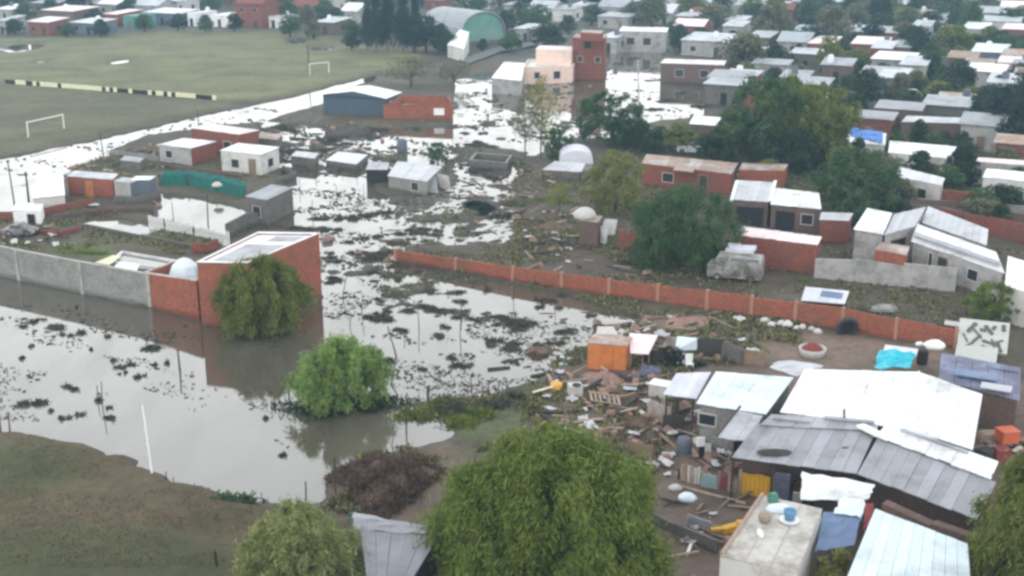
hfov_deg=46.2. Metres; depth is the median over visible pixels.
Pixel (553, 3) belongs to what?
house
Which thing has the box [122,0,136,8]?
tree
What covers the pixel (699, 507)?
plank
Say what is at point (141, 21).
tree
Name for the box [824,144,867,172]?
bush
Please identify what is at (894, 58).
house
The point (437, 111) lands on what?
window
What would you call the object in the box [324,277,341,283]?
weed clump
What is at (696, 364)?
grass tuft
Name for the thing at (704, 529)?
plank
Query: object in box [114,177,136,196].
grey shed
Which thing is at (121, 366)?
weed clump
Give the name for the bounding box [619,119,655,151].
bush
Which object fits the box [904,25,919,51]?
tree
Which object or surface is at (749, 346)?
grass tuft
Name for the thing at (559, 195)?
shrub
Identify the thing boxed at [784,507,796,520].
blue bucket
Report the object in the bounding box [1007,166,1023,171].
bush
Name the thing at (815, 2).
tree
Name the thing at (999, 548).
edge willow
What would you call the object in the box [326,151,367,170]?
sunken roof
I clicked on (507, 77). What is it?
white sheet house
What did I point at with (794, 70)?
yard shed
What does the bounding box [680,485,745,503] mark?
timber beam
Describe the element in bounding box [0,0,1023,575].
ground
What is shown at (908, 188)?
bush
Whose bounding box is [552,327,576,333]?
weed clump
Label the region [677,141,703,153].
parked car
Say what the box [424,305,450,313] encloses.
weed clump
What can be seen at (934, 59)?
tree
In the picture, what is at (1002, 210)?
bush
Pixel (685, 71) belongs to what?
grey brown long house
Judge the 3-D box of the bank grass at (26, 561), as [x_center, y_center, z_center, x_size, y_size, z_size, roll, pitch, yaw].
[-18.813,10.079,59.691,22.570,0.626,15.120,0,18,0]
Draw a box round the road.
[457,35,569,62]
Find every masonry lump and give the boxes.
[45,223,55,227]
[321,236,333,241]
[355,249,361,253]
[529,236,536,241]
[592,318,601,323]
[598,387,605,392]
[604,384,619,391]
[606,409,615,414]
[611,429,618,436]
[630,324,640,330]
[631,370,640,377]
[632,378,639,383]
[639,319,647,324]
[642,269,652,273]
[643,315,652,318]
[646,374,655,381]
[659,453,670,459]
[662,425,674,432]
[679,400,691,411]
[682,536,690,543]
[686,412,697,420]
[703,451,719,461]
[714,354,720,359]
[723,463,739,473]
[1012,436,1023,446]
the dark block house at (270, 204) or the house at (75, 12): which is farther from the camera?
the house at (75, 12)
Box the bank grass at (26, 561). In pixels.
[0,431,340,567]
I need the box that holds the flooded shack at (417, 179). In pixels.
[388,161,442,195]
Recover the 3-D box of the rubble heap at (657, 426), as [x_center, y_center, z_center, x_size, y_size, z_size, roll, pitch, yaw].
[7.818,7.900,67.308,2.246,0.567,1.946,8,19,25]
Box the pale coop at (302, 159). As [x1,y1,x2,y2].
[291,151,318,167]
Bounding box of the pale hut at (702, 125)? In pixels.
[689,116,720,136]
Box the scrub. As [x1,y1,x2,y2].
[0,120,1022,513]
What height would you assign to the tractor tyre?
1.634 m
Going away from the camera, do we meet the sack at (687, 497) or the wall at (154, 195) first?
the sack at (687, 497)
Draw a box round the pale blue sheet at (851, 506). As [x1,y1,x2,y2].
[834,496,864,517]
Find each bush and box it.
[208,251,319,341]
[228,493,376,575]
[462,200,496,217]
[491,209,513,218]
[542,126,573,160]
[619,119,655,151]
[646,125,671,141]
[659,345,684,367]
[660,120,701,150]
[710,122,733,146]
[717,123,772,165]
[762,67,781,80]
[772,127,832,173]
[809,545,892,575]
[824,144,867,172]
[827,85,846,104]
[834,90,855,107]
[834,192,873,227]
[838,40,852,57]
[842,49,857,57]
[850,148,890,167]
[851,137,868,153]
[854,61,865,76]
[855,59,869,64]
[877,134,911,152]
[881,154,913,183]
[883,178,918,202]
[883,197,912,212]
[884,129,907,155]
[905,150,937,174]
[906,119,932,142]
[910,70,929,86]
[918,87,930,98]
[919,132,950,145]
[930,163,966,190]
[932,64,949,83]
[936,130,951,142]
[952,139,981,165]
[953,82,973,92]
[954,197,1001,219]
[957,187,1001,209]
[960,280,1023,322]
[982,183,1023,205]
[987,146,1023,159]
[987,203,1013,220]
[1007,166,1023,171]
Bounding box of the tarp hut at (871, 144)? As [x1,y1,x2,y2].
[847,133,885,160]
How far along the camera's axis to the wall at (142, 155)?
140.43 m
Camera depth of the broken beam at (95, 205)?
117.32 m
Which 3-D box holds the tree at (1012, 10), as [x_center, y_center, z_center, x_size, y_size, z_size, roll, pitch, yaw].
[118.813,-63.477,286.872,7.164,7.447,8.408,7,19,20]
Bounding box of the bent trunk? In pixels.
[387,326,396,385]
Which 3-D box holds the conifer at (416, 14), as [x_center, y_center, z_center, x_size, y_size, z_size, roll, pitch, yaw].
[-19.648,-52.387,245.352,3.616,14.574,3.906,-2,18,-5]
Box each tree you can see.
[0,0,26,6]
[3,18,25,33]
[15,1,36,20]
[39,0,58,11]
[56,23,76,36]
[60,0,95,5]
[83,8,104,17]
[90,19,110,36]
[115,2,132,10]
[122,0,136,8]
[133,13,155,31]
[165,13,188,30]
[197,14,214,31]
[199,0,209,9]
[201,0,221,9]
[226,12,242,31]
[278,0,300,20]
[278,15,302,36]
[297,3,318,25]
[302,20,320,38]
[313,0,333,19]
[322,6,344,18]
[340,32,363,49]
[342,20,360,37]
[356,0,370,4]
[380,0,408,9]
[399,20,427,51]
[414,14,438,50]
[417,0,424,7]
[427,142,448,163]
[430,23,452,52]
[436,30,457,53]
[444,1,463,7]
[455,0,489,10]
[476,38,488,50]
[489,0,512,9]
[496,30,523,52]
[498,9,516,30]
[510,0,532,15]
[510,90,539,158]
[512,2,554,23]
[513,11,534,25]
[523,22,567,45]
[524,74,561,157]
[559,15,578,33]
[573,89,654,147]
[578,3,604,24]
[578,149,645,216]
[621,2,641,22]
[624,178,751,275]
[630,1,648,22]
[634,0,668,26]
[638,138,671,152]
[665,20,677,37]
[667,24,690,52]
[676,0,707,11]
[691,27,707,32]
[692,131,726,157]
[693,1,741,30]
[709,74,811,162]
[711,0,732,16]
[711,31,769,67]
[736,62,762,74]
[737,0,765,16]
[743,2,765,20]
[750,0,796,31]
[752,71,834,149]
[766,43,798,64]
[776,23,796,41]
[779,81,864,163]
[787,62,810,69]
[796,0,824,13]
[797,9,840,30]
[797,25,831,35]
[798,3,815,24]
[799,0,830,9]
[805,145,903,211]
[811,4,855,37]
[815,34,845,69]
[817,0,835,9]
[829,105,851,139]
[832,31,848,45]
[832,74,854,89]
[839,0,858,12]
[843,93,869,109]
[845,3,869,24]
[846,48,871,64]
[847,24,893,42]
[848,67,891,102]
[855,0,870,9]
[864,10,897,25]
[878,62,890,65]
[885,72,912,99]
[890,0,906,13]
[892,20,909,39]
[893,7,922,22]
[896,89,922,101]
[897,13,918,24]
[897,24,932,51]
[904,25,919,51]
[907,0,933,9]
[907,79,928,91]
[912,10,946,34]
[917,42,942,58]
[920,0,936,8]
[921,53,946,79]
[923,79,948,94]
[926,83,952,95]
[932,27,950,46]
[933,0,968,21]
[933,23,976,56]
[941,58,978,89]
[943,145,982,185]
[946,10,961,27]
[949,129,973,146]
[954,12,975,24]
[958,0,984,24]
[959,86,985,92]
[968,99,985,111]
[969,84,1000,111]
[971,34,987,44]
[979,0,1001,5]
[979,25,998,42]
[981,83,1022,133]
[988,30,1008,43]
[992,33,1023,48]
[994,97,1023,134]
[996,7,1023,23]
[1005,68,1023,105]
[1007,62,1023,72]
[1008,44,1023,48]
[1014,5,1023,22]
[1018,34,1023,43]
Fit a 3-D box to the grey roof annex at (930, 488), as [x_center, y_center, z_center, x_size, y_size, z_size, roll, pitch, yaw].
[16.701,9.089,59.095,13.388,3.498,6.977,11,21,31]
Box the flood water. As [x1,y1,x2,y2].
[0,38,712,504]
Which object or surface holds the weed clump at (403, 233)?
on the flood water
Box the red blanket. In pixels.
[863,503,873,529]
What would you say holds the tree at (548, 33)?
on the ground at (230, 68)
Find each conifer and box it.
[358,0,371,49]
[365,0,386,51]
[379,0,396,50]
[392,0,412,51]
[410,0,422,50]
[865,0,892,23]
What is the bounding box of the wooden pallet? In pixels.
[589,391,620,405]
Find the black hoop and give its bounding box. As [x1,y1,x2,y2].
[789,476,805,504]
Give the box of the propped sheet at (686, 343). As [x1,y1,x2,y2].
[674,336,698,350]
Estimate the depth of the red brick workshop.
166.21 m
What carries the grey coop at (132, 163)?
on the ground at (230, 68)
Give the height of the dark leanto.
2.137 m
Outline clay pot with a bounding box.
[758,512,770,523]
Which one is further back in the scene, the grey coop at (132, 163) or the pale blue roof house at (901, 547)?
the grey coop at (132, 163)
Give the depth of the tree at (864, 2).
298.14 m
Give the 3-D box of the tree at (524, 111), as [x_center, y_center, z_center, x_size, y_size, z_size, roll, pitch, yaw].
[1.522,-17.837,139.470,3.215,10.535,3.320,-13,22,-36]
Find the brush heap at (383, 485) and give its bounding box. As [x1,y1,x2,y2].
[323,449,451,519]
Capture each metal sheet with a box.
[596,326,618,335]
[884,345,917,356]
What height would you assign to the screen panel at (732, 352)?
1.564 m
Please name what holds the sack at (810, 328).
on the ground at (230, 68)
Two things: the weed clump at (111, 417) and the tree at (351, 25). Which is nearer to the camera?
the weed clump at (111, 417)
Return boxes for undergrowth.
[248,392,423,421]
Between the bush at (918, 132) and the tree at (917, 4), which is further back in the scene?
the tree at (917, 4)
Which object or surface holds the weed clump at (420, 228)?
on the flood water
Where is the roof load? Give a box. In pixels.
[725,243,756,253]
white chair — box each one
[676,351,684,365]
[685,354,693,366]
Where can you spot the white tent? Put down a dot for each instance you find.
(575, 158)
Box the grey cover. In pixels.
[637,364,661,375]
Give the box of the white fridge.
[648,378,670,398]
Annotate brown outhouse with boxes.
[579,215,602,246]
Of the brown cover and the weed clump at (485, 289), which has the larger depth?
the weed clump at (485, 289)
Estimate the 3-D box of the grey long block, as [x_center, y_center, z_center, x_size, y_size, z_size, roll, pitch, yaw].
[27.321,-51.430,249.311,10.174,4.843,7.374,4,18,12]
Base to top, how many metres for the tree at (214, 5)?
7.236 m
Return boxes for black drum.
[916,348,928,365]
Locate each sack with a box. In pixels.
[668,484,682,490]
[678,492,697,502]
[760,317,770,322]
[767,321,776,326]
[782,320,792,326]
[807,326,814,330]
[813,328,822,333]
[915,341,923,345]
[923,339,945,350]
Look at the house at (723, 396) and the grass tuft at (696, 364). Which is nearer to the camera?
the house at (723, 396)
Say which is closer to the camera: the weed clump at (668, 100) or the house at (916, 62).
the weed clump at (668, 100)
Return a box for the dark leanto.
[366,161,388,183]
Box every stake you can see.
[7,412,10,431]
[177,349,180,371]
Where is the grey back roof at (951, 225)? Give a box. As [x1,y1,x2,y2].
[922,206,987,247]
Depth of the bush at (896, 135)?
138.64 m
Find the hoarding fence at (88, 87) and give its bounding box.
[5,80,215,99]
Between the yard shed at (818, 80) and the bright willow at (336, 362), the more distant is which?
the yard shed at (818, 80)
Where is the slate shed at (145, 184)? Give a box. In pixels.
[130,176,155,196]
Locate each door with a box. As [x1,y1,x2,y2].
[26,213,35,224]
[84,180,94,196]
[248,158,256,174]
[323,26,326,34]
[600,226,607,243]
[606,43,609,52]
[698,175,707,191]
[713,48,717,56]
[720,93,726,104]
[732,437,742,451]
[735,206,763,226]
[775,210,794,230]
[833,72,838,82]
[895,118,900,129]
[937,256,947,266]
[976,136,984,151]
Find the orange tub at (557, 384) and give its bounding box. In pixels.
[550,381,562,391]
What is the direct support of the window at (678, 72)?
in the grey brown long house at (685, 71)
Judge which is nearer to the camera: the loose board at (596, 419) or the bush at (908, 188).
the loose board at (596, 419)
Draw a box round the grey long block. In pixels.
[619,27,667,52]
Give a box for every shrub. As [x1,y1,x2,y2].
[545,180,571,211]
[759,159,777,170]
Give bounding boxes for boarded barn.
[321,85,401,115]
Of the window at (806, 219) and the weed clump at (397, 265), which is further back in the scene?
the window at (806, 219)
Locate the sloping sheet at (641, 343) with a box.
[629,333,657,354]
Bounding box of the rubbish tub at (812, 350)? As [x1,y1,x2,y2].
[799,342,826,359]
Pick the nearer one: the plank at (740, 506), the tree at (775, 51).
the plank at (740, 506)
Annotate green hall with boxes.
[423,6,505,59]
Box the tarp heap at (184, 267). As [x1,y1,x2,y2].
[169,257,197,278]
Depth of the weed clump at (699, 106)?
178.26 m
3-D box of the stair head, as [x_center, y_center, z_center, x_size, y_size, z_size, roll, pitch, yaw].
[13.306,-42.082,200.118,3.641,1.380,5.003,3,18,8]
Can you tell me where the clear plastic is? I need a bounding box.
[766,503,789,512]
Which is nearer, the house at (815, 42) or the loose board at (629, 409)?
the loose board at (629, 409)
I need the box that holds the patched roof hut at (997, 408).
[939,353,1020,428]
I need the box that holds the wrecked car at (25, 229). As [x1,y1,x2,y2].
[2,221,37,236]
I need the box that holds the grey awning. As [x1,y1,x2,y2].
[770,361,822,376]
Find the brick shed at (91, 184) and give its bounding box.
[67,170,117,197]
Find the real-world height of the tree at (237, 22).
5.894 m
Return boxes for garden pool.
[110,251,174,268]
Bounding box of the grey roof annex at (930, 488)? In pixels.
[715,405,997,534]
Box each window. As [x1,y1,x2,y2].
[165,150,172,158]
[223,141,230,148]
[231,158,239,168]
[252,205,260,218]
[267,157,273,167]
[411,182,418,191]
[434,108,443,114]
[534,72,539,78]
[553,71,560,78]
[577,56,582,61]
[584,41,590,48]
[595,56,600,62]
[626,37,634,44]
[643,38,650,44]
[662,172,673,182]
[674,69,683,76]
[690,46,695,50]
[697,412,716,427]
[699,70,708,77]
[800,213,813,225]
[891,237,905,245]
[917,187,926,199]
[927,252,933,264]
[966,267,978,282]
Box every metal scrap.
[566,394,578,401]
[578,414,587,419]
[583,419,598,428]
[623,386,636,389]
[628,430,639,434]
[654,329,669,336]
[681,539,696,543]
[690,525,698,528]
[710,459,721,466]
[717,448,725,452]
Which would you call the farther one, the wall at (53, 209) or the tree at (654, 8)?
the tree at (654, 8)
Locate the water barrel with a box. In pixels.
[677,435,691,454]
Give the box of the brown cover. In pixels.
[623,415,654,429]
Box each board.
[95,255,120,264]
[430,176,437,192]
[436,174,450,189]
[546,373,552,382]
[562,378,586,382]
[571,418,602,423]
[603,323,627,324]
[603,407,636,415]
[628,421,659,437]
[640,324,655,328]
[677,429,696,435]
[730,180,738,199]
[769,180,776,200]
[944,320,959,326]
[973,444,995,447]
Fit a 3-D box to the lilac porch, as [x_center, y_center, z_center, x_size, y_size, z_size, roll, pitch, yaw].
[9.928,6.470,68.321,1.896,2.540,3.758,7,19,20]
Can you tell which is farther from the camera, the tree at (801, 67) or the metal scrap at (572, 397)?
the tree at (801, 67)
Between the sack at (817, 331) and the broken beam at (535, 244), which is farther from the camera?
the broken beam at (535, 244)
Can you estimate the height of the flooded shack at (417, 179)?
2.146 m
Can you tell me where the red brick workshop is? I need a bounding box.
[383,95,452,120]
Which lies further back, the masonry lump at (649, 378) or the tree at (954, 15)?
the tree at (954, 15)
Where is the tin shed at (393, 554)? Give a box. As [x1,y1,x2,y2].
[361,530,436,575]
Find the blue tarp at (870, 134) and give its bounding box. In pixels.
[850,128,882,142]
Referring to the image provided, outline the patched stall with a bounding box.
[801,287,848,306]
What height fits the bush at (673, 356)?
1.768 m
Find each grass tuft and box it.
[57,245,72,252]
[57,248,94,255]
[81,250,112,254]
[119,149,159,154]
[266,124,308,129]
[279,147,318,154]
[310,135,349,142]
[385,403,457,422]
[429,398,478,423]
[431,398,446,405]
[437,411,489,435]
[462,404,501,420]
[473,397,526,410]
[493,197,538,208]
[502,389,527,399]
[511,216,560,224]
[532,196,574,203]
[550,228,578,236]
[618,260,649,267]
[674,357,712,371]
[738,343,769,351]
[785,276,813,282]
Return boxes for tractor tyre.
[836,317,858,334]
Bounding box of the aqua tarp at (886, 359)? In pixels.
[874,349,915,369]
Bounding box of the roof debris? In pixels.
[757,448,791,454]
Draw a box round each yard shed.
[703,77,748,105]
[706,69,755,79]
[729,65,763,80]
[743,87,770,111]
[751,58,793,77]
[779,66,814,83]
[790,47,823,71]
[797,75,834,89]
[820,54,857,82]
[846,109,898,141]
[860,65,902,92]
[874,99,926,129]
[923,94,975,117]
[938,89,977,96]
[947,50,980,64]
[958,111,1007,151]
[965,57,996,62]
[993,133,1023,159]
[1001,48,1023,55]
[1012,59,1023,67]
[1014,67,1023,83]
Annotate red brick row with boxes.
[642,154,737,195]
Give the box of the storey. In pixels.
[536,45,572,65]
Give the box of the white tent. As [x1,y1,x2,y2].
[542,144,592,179]
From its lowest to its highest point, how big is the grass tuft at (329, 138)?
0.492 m
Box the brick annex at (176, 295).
[143,259,200,319]
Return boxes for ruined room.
[469,152,511,170]
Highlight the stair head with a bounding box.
[580,30,603,41]
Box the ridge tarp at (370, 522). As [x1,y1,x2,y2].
[352,513,431,533]
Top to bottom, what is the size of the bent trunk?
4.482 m
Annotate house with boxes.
[0,2,32,18]
[0,15,26,34]
[26,16,69,35]
[30,0,67,13]
[32,172,64,207]
[41,4,99,22]
[70,16,116,34]
[96,0,135,14]
[103,9,142,26]
[123,13,156,28]
[132,0,177,12]
[145,7,199,24]
[158,138,216,165]
[172,0,199,10]
[187,7,216,25]
[191,124,258,153]
[196,232,321,326]
[210,12,235,26]
[220,143,279,174]
[226,0,234,6]
[234,0,281,28]
[245,184,293,226]
[268,11,298,27]
[292,0,329,16]
[316,15,352,34]
[325,0,349,7]
[340,2,373,22]
[425,0,452,8]
[483,0,498,8]
[491,62,524,95]
[502,1,518,14]
[513,23,539,41]
[524,59,574,83]
[528,0,562,14]
[544,2,583,21]
[572,34,606,80]
[574,0,599,16]
[597,12,638,28]
[598,0,634,13]
[606,29,624,53]
[643,3,681,23]
[660,59,725,84]
[665,0,680,3]
[674,9,704,18]
[674,18,712,36]
[680,31,736,57]
[693,7,718,25]
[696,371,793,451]
[719,492,821,575]
[722,20,750,32]
[723,15,752,31]
[729,46,768,68]
[731,180,772,226]
[733,0,765,15]
[738,163,787,188]
[753,30,779,46]
[770,188,820,232]
[776,31,816,54]
[780,369,981,470]
[783,3,798,20]
[794,24,820,32]
[808,35,842,51]
[844,22,899,44]
[848,509,969,575]
[850,36,892,56]
[853,208,891,260]
[870,40,898,61]
[870,51,919,66]
[877,68,913,97]
[884,207,925,260]
[888,141,955,175]
[894,40,912,51]
[896,6,935,19]
[897,167,944,199]
[899,55,930,79]
[901,116,960,142]
[911,224,1004,300]
[912,18,935,39]
[932,12,949,28]
[964,22,992,39]
[969,62,1009,87]
[971,41,1010,63]
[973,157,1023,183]
[980,6,1008,15]
[981,15,1023,29]
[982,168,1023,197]
[986,70,1020,87]
[996,54,1023,70]
[1000,0,1023,15]
[1001,256,1023,327]
[1002,23,1023,41]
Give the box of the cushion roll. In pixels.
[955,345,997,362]
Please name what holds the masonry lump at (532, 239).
on the ground at (230, 68)
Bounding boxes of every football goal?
[26,114,64,136]
[309,62,328,74]
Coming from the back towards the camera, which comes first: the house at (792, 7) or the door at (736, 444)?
the house at (792, 7)
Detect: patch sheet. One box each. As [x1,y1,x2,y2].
[820,290,843,297]
[953,367,998,381]
[980,382,1012,392]
[992,363,1018,372]
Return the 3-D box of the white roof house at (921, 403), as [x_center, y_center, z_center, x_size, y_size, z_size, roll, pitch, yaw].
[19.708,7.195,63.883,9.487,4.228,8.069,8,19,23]
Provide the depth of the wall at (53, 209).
115.22 m
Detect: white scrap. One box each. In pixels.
[10,238,17,243]
[657,456,673,466]
[667,429,677,434]
[732,315,745,321]
[1012,446,1022,452]
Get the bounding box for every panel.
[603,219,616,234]
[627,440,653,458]
[643,350,664,365]
[647,400,671,423]
[662,414,684,430]
[666,336,687,352]
[686,514,711,530]
[696,338,724,356]
[721,341,742,365]
[742,349,764,365]
[792,492,801,503]
[957,318,1009,355]
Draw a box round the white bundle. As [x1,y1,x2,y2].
[212,182,221,186]
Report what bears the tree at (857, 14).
on the ground at (230, 68)
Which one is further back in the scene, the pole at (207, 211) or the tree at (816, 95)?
the tree at (816, 95)
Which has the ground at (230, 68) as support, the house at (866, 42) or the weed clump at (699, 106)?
the house at (866, 42)
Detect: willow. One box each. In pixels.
[281,329,397,418]
[408,413,686,575]
[965,440,1023,575]
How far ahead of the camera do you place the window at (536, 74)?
201.61 m
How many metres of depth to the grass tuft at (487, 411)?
69.37 m
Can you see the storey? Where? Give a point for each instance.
(555, 55)
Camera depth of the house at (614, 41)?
244.35 m
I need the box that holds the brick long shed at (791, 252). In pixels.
[736,226,821,274]
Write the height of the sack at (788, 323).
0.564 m
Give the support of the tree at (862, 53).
on the ground at (230, 68)
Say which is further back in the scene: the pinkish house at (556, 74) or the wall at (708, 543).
the pinkish house at (556, 74)
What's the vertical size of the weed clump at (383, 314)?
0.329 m
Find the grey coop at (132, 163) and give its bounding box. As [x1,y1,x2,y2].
[120,156,143,170]
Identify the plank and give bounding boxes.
[532,386,553,392]
[567,365,586,375]
[581,397,599,412]
[582,427,610,430]
[602,392,636,400]
[652,373,670,377]
[658,433,676,449]
[664,550,698,557]
[665,327,694,329]
[673,166,693,172]
[683,332,697,336]
[685,543,692,555]
[691,454,712,467]
[694,357,714,358]
[695,502,704,510]
[698,526,723,539]
[707,533,724,537]
[708,315,735,328]
[714,452,741,468]
[718,498,729,508]
[727,504,750,508]
[736,491,752,499]
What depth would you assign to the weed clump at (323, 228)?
109.79 m
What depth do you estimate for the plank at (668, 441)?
65.36 m
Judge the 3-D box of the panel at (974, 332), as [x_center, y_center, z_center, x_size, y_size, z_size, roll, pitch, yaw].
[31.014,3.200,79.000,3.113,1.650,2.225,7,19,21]
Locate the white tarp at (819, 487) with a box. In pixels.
[800,471,874,500]
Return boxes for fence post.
[214,550,217,565]
[334,457,336,493]
[405,403,406,432]
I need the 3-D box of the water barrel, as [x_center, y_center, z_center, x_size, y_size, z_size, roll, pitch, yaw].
[9.224,8.518,64.291,0.800,1.060,0.780,0,18,0]
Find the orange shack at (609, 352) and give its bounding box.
[587,334,631,370]
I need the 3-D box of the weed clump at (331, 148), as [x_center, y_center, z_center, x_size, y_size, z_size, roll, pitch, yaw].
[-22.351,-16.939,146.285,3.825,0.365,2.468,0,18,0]
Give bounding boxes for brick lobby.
[819,212,852,243]
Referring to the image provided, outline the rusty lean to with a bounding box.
[259,132,282,149]
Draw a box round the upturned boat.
[871,304,897,313]
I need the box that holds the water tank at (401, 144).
[397,138,406,151]
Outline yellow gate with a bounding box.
[738,469,774,496]
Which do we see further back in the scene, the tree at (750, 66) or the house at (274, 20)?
the house at (274, 20)
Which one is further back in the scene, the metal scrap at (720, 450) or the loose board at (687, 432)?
the loose board at (687, 432)
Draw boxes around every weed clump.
[13,398,49,407]
[28,316,46,322]
[44,323,66,329]
[57,414,73,419]
[58,331,75,336]
[60,381,79,390]
[74,410,87,416]
[76,328,86,335]
[94,396,103,401]
[101,413,115,420]
[104,334,111,338]
[113,363,126,368]
[133,372,147,378]
[136,342,168,351]
[278,451,286,456]
[279,128,298,130]
[285,225,320,230]
[288,137,305,140]
[305,142,339,145]
[307,215,334,219]
[316,226,344,231]
[319,147,341,151]
[320,255,345,262]
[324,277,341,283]
[325,274,344,280]
[333,215,361,221]
[336,135,353,139]
[339,142,353,144]
[346,249,393,264]
[347,212,371,216]
[359,211,386,218]
[359,233,384,239]
[362,127,388,131]
[364,248,402,255]
[367,314,384,321]
[372,296,385,301]
[372,311,388,316]
[373,314,394,321]
[383,357,393,364]
[384,239,411,245]
[387,263,402,267]
[391,228,419,235]
[391,326,410,333]
[399,306,416,312]
[403,225,435,231]
[413,303,438,309]
[416,230,438,235]
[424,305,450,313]
[426,306,449,313]
[429,332,444,338]
[433,228,443,232]
[439,323,451,328]
[442,289,466,294]
[445,307,471,312]
[446,354,456,359]
[447,361,473,368]
[451,313,474,319]
[452,298,467,303]
[463,142,487,146]
[466,168,492,172]
[471,315,490,322]
[473,144,499,147]
[482,175,502,180]
[483,287,492,292]
[484,336,505,343]
[486,338,525,351]
[489,314,526,326]
[501,358,519,364]
[508,317,537,332]
[527,351,548,360]
[529,339,566,346]
[534,302,545,307]
[536,296,556,303]
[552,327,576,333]
[555,291,569,297]
[585,311,598,316]
[644,107,663,110]
[655,99,676,101]
[689,104,707,108]
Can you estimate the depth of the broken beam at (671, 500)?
58.80 m
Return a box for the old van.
[707,251,764,282]
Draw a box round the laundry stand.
[696,437,710,458]
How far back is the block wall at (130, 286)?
91.47 m
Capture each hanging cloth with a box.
[700,473,716,488]
[775,472,790,500]
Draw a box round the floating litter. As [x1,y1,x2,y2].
[0,53,708,453]
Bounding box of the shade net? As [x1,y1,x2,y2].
[158,169,247,197]
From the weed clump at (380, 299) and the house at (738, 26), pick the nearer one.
the weed clump at (380, 299)
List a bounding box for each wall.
[0,198,92,220]
[0,245,151,307]
[35,227,79,235]
[50,224,213,251]
[52,205,154,218]
[110,150,159,160]
[114,190,160,202]
[159,164,240,177]
[192,239,218,253]
[225,212,258,237]
[276,165,296,182]
[393,248,959,348]
[618,230,726,262]
[647,512,718,554]
[814,258,957,290]
[829,164,890,182]
[881,500,983,575]
[906,203,972,213]
[910,199,1003,218]
[941,207,1023,242]
[942,188,991,203]
[1005,212,1023,222]
[1006,204,1023,213]
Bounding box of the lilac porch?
[663,372,710,431]
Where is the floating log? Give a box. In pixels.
[487,366,509,370]
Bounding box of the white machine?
[567,381,582,396]
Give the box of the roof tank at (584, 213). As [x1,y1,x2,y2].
[573,207,595,219]
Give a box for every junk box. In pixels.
[973,445,995,458]
[977,429,996,444]
[990,445,1012,462]
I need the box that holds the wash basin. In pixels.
[779,515,799,524]
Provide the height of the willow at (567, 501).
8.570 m
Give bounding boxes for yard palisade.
[677,464,740,494]
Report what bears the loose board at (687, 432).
on the ground at (230, 68)
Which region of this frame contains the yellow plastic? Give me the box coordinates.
[710,519,741,534]
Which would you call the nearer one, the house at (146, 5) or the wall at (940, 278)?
the wall at (940, 278)
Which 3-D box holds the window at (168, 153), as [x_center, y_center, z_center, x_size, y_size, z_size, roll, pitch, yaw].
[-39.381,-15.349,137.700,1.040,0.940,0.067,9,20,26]
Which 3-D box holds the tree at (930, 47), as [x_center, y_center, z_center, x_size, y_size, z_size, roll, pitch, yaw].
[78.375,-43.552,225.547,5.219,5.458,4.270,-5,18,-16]
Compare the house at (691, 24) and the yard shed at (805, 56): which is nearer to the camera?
the yard shed at (805, 56)
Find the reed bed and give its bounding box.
[199,489,275,504]
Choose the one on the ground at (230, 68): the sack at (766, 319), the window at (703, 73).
the sack at (766, 319)
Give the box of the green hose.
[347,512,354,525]
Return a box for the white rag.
[756,528,763,536]
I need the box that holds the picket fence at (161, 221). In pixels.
[148,215,229,245]
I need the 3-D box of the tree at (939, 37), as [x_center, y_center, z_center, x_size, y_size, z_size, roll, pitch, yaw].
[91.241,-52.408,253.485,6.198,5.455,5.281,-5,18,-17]
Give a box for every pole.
[7,160,14,204]
[25,172,29,201]
[142,405,152,472]
[206,195,208,224]
[307,45,308,73]
[637,60,639,105]
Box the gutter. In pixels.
[913,232,1000,265]
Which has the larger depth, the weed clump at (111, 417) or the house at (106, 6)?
the house at (106, 6)
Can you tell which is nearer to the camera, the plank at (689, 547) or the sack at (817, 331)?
the plank at (689, 547)
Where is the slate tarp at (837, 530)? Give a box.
[815,512,862,551]
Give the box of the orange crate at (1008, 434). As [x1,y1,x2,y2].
[994,425,1020,444]
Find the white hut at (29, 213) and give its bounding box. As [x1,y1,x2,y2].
[12,203,43,224]
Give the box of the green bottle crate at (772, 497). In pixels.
[767,492,778,502]
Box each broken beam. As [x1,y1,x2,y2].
[87,205,106,206]
[525,250,551,254]
[526,242,543,246]
[530,371,550,377]
[537,409,562,414]
[539,413,549,419]
[551,238,574,246]
[563,237,569,249]
[583,378,602,390]
[588,393,597,407]
[593,324,618,325]
[608,370,632,380]
[614,406,620,415]
[619,397,637,410]
[656,456,665,468]
[661,497,689,504]
[672,407,690,414]
[672,431,685,437]
[684,358,706,363]
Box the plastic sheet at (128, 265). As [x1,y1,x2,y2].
[114,261,139,269]
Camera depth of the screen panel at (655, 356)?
76.55 m
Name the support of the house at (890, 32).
on the ground at (230, 68)
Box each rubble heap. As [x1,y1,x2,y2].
[524,345,553,356]
[535,222,579,231]
[580,370,624,385]
[622,395,658,406]
[639,424,662,432]
[665,316,708,329]
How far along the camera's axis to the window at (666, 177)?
125.22 m
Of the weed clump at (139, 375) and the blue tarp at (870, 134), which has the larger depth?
the blue tarp at (870, 134)
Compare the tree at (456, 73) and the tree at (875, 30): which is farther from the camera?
the tree at (875, 30)
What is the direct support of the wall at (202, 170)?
on the ground at (230, 68)

